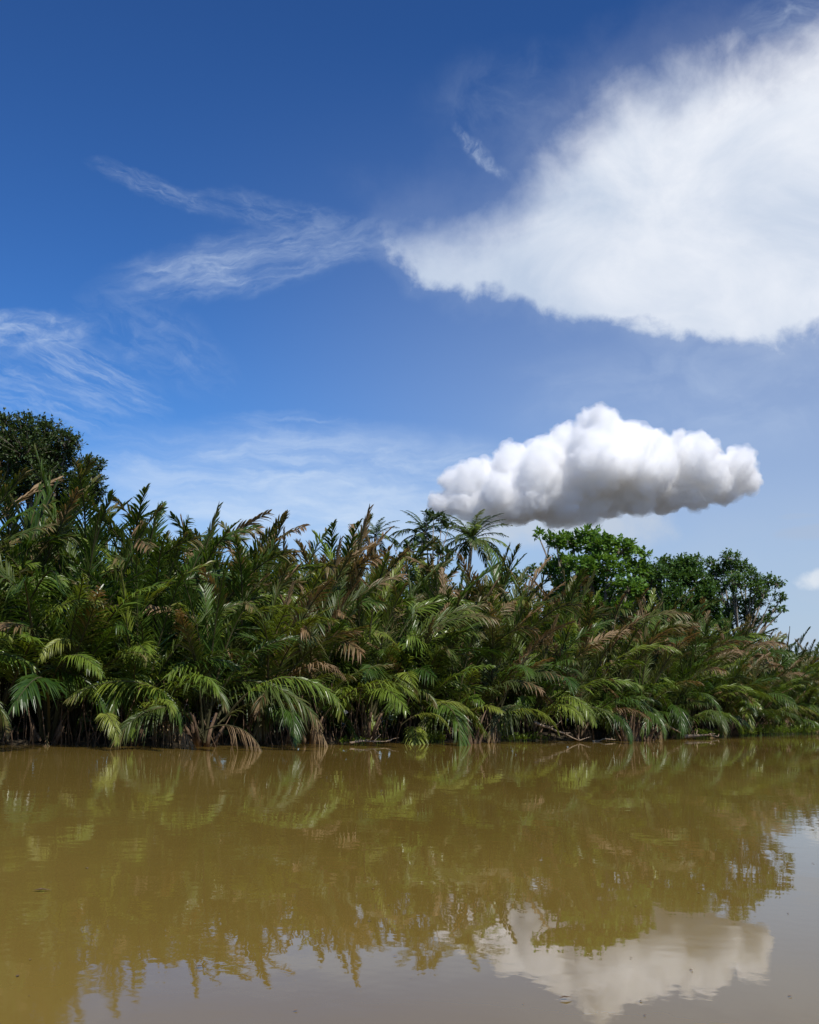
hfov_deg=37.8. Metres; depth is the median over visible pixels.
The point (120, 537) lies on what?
nipa palm
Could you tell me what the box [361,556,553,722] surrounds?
nipa palm
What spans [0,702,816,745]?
ground
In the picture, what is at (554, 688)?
nipa palm
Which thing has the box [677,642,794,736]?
nipa palm
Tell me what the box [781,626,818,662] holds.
nipa palm
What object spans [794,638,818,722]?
nipa palm
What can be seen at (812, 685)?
nipa palm
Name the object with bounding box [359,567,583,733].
nipa palm
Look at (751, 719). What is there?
nipa palm
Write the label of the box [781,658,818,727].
nipa palm
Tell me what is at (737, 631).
nipa palm
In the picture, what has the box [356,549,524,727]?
nipa palm
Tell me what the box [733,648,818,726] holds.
nipa palm
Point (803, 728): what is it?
shore weeds
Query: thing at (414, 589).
nipa palm
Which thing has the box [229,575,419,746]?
nipa palm
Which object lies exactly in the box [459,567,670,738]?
nipa palm
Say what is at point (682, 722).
nipa palm
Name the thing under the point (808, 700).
nipa palm
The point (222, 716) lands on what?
undergrowth
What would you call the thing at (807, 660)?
nipa palm
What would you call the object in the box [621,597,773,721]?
nipa palm
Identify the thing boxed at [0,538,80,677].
nipa palm
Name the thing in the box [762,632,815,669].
nipa palm
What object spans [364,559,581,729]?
nipa palm
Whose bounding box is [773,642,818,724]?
nipa palm
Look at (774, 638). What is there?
nipa palm
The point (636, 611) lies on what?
nipa palm
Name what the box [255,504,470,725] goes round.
nipa palm
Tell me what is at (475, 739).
palm stump
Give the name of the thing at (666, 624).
nipa palm
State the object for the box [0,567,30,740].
nipa palm
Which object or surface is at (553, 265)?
sky
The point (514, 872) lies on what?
river water
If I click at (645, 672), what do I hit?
nipa palm
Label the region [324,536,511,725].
nipa palm
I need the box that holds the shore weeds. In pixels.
[334,720,818,744]
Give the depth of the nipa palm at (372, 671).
43.85 m
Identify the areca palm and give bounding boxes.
[349,517,402,573]
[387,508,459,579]
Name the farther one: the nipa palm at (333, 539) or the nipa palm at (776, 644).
the nipa palm at (776, 644)
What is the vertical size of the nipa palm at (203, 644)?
6.682 m
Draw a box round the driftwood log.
[683,732,718,737]
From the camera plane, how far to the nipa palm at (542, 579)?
66.86 m
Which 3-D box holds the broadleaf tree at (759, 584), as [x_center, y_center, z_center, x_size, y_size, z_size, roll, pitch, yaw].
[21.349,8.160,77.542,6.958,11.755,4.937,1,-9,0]
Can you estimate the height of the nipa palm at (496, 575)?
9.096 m
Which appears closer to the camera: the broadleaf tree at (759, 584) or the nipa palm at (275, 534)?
the nipa palm at (275, 534)
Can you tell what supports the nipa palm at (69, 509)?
on the ground
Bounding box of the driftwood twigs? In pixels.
[349,734,395,743]
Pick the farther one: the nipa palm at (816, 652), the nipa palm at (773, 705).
the nipa palm at (816, 652)
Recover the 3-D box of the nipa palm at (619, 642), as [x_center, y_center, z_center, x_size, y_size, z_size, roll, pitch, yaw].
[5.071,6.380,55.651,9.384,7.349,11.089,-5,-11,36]
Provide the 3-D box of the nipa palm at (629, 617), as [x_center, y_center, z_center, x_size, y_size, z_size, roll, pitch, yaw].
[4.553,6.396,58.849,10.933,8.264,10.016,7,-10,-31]
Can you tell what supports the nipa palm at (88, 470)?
on the ground
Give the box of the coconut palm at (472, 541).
[434,509,512,586]
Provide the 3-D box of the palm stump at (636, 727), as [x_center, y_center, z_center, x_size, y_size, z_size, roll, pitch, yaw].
[9.309,9.128,51.006,1.251,1.966,1.689,-5,-11,33]
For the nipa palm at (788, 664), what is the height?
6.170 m
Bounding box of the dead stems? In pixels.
[5,682,812,746]
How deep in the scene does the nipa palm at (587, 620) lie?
54.16 m
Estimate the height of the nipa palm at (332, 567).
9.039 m
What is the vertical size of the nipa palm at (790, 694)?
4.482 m
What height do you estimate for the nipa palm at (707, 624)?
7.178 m
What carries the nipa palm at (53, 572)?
on the ground
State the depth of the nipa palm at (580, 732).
50.71 m
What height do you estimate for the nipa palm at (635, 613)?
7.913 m
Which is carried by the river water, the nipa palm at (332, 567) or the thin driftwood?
the thin driftwood
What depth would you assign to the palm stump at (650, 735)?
51.99 m
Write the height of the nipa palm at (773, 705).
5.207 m
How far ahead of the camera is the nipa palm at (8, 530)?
45.99 m
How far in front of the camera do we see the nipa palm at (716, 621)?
68.42 m
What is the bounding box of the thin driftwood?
[592,737,614,741]
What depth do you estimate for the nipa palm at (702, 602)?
72.87 m
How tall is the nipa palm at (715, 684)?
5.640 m
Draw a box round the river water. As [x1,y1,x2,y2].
[0,734,818,1023]
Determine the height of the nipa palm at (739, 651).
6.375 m
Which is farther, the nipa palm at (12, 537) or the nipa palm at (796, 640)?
the nipa palm at (796, 640)
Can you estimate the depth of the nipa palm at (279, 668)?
39.21 m
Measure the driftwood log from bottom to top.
0.414 m
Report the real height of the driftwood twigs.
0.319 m
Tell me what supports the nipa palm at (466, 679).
on the ground
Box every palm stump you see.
[457,710,487,743]
[610,704,644,740]
[627,718,664,740]
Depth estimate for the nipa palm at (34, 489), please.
47.74 m
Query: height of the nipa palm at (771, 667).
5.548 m
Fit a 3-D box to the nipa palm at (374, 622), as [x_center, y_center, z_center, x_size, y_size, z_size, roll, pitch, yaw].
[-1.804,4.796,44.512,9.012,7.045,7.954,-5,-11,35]
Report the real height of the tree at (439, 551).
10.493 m
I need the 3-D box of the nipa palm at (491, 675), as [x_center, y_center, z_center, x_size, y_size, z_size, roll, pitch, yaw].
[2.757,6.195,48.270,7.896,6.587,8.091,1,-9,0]
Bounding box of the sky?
[0,0,818,663]
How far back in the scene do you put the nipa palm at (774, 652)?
67.38 m
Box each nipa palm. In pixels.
[0,443,249,740]
[0,461,143,589]
[0,467,58,581]
[0,476,105,562]
[0,479,202,728]
[0,480,204,725]
[0,489,245,735]
[0,491,302,594]
[0,523,120,724]
[0,530,323,734]
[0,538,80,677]
[0,555,220,746]
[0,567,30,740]
[0,567,154,741]
[1,455,167,731]
[11,544,260,748]
[17,483,264,720]
[48,496,331,730]
[52,497,356,720]
[63,557,343,751]
[143,509,388,735]
[143,564,368,747]
[167,511,346,707]
[170,521,382,726]
[171,529,358,743]
[217,534,474,728]
[223,546,418,742]
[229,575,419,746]
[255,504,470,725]
[259,550,507,729]
[261,513,451,593]
[262,529,485,737]
[285,560,509,724]
[305,561,487,742]
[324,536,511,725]
[344,592,502,745]
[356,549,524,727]
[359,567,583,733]
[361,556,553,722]
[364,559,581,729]
[370,592,544,740]
[383,573,601,729]
[390,542,567,722]
[406,540,620,723]
[406,588,574,742]
[427,561,635,650]
[445,595,643,742]
[458,567,638,727]
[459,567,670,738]
[498,549,651,729]
[505,561,693,727]
[521,568,681,676]
[521,589,679,724]
[528,547,602,638]
[528,618,682,743]
[539,563,674,641]
[540,591,671,638]
[552,594,699,738]
[553,585,705,726]
[572,617,678,740]
[576,612,701,734]
[594,595,752,738]
[612,595,718,715]
[619,587,722,642]
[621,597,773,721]
[621,625,742,739]
[625,608,752,723]
[641,600,753,663]
[647,627,777,739]
[659,598,739,717]
[660,618,796,723]
[668,597,759,652]
[672,616,801,732]
[674,638,779,737]
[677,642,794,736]
[683,600,788,727]
[683,610,763,730]
[685,607,800,674]
[694,624,817,721]
[708,623,769,640]
[711,649,818,735]
[717,604,777,637]
[718,632,808,725]
[731,667,814,734]
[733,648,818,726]
[737,653,816,725]
[751,630,810,724]
[758,658,818,733]
[759,648,818,724]
[760,625,788,651]
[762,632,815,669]
[770,639,818,718]
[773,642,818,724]
[778,667,818,733]
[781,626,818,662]
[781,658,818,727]
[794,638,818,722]
[796,665,818,721]
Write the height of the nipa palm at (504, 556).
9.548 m
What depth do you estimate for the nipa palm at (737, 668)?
59.60 m
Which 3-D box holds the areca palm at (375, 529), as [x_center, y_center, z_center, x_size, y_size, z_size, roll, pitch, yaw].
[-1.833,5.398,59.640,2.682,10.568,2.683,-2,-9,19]
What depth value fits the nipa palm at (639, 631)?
57.40 m
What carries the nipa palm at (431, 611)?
on the ground
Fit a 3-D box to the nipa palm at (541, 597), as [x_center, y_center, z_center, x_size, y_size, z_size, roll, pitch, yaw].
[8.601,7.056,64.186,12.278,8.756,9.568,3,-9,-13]
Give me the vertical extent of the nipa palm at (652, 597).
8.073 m
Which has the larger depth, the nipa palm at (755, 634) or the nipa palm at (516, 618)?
the nipa palm at (755, 634)
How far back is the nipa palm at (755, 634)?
74.58 m
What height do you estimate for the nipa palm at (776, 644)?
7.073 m
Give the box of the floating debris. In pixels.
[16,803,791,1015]
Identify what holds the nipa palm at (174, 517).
on the ground
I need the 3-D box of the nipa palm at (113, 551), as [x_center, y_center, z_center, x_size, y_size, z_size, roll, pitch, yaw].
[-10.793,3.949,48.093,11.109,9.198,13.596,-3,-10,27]
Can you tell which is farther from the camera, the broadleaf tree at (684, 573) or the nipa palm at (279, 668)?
the broadleaf tree at (684, 573)
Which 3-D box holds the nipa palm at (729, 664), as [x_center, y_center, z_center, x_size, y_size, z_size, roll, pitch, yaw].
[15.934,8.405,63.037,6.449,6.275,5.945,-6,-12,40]
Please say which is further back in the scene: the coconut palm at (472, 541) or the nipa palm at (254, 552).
the coconut palm at (472, 541)
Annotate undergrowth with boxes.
[1,597,818,736]
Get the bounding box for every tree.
[0,407,108,543]
[391,509,455,698]
[495,562,545,596]
[532,523,652,637]
[631,552,727,634]
[692,548,788,642]
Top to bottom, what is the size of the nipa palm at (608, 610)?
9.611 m
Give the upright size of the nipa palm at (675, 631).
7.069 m
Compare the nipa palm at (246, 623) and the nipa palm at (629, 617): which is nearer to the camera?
the nipa palm at (246, 623)
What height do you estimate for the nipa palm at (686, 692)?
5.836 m
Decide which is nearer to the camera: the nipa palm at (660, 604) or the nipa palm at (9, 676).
the nipa palm at (9, 676)
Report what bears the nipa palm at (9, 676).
on the ground
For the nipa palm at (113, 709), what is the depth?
38.41 m
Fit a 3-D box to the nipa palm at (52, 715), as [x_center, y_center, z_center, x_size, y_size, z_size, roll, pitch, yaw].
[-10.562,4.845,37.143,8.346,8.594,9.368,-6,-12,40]
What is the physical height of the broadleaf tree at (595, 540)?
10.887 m
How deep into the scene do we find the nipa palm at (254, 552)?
45.31 m
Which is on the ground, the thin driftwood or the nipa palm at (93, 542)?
the nipa palm at (93, 542)
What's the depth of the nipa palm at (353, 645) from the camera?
46.55 m
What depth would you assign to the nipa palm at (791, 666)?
69.25 m
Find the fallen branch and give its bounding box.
[533,720,588,740]
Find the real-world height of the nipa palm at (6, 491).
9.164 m
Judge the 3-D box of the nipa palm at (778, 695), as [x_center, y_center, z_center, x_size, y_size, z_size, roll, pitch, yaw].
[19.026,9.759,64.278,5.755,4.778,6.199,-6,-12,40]
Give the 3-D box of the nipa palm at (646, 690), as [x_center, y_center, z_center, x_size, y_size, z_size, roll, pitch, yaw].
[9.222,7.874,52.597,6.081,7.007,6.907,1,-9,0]
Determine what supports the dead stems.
on the ground
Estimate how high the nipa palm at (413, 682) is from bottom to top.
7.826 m
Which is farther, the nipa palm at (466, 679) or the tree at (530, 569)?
the tree at (530, 569)
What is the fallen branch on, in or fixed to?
on the river water
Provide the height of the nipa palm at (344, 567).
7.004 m
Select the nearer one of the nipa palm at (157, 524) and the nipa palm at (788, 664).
the nipa palm at (157, 524)
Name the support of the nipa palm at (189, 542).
on the ground
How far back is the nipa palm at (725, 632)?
73.62 m
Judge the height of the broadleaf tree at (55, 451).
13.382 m
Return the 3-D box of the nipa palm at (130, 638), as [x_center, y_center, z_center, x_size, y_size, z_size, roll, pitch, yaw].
[-8.343,4.437,38.104,7.491,6.926,8.853,1,-9,0]
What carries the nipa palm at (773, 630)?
on the ground

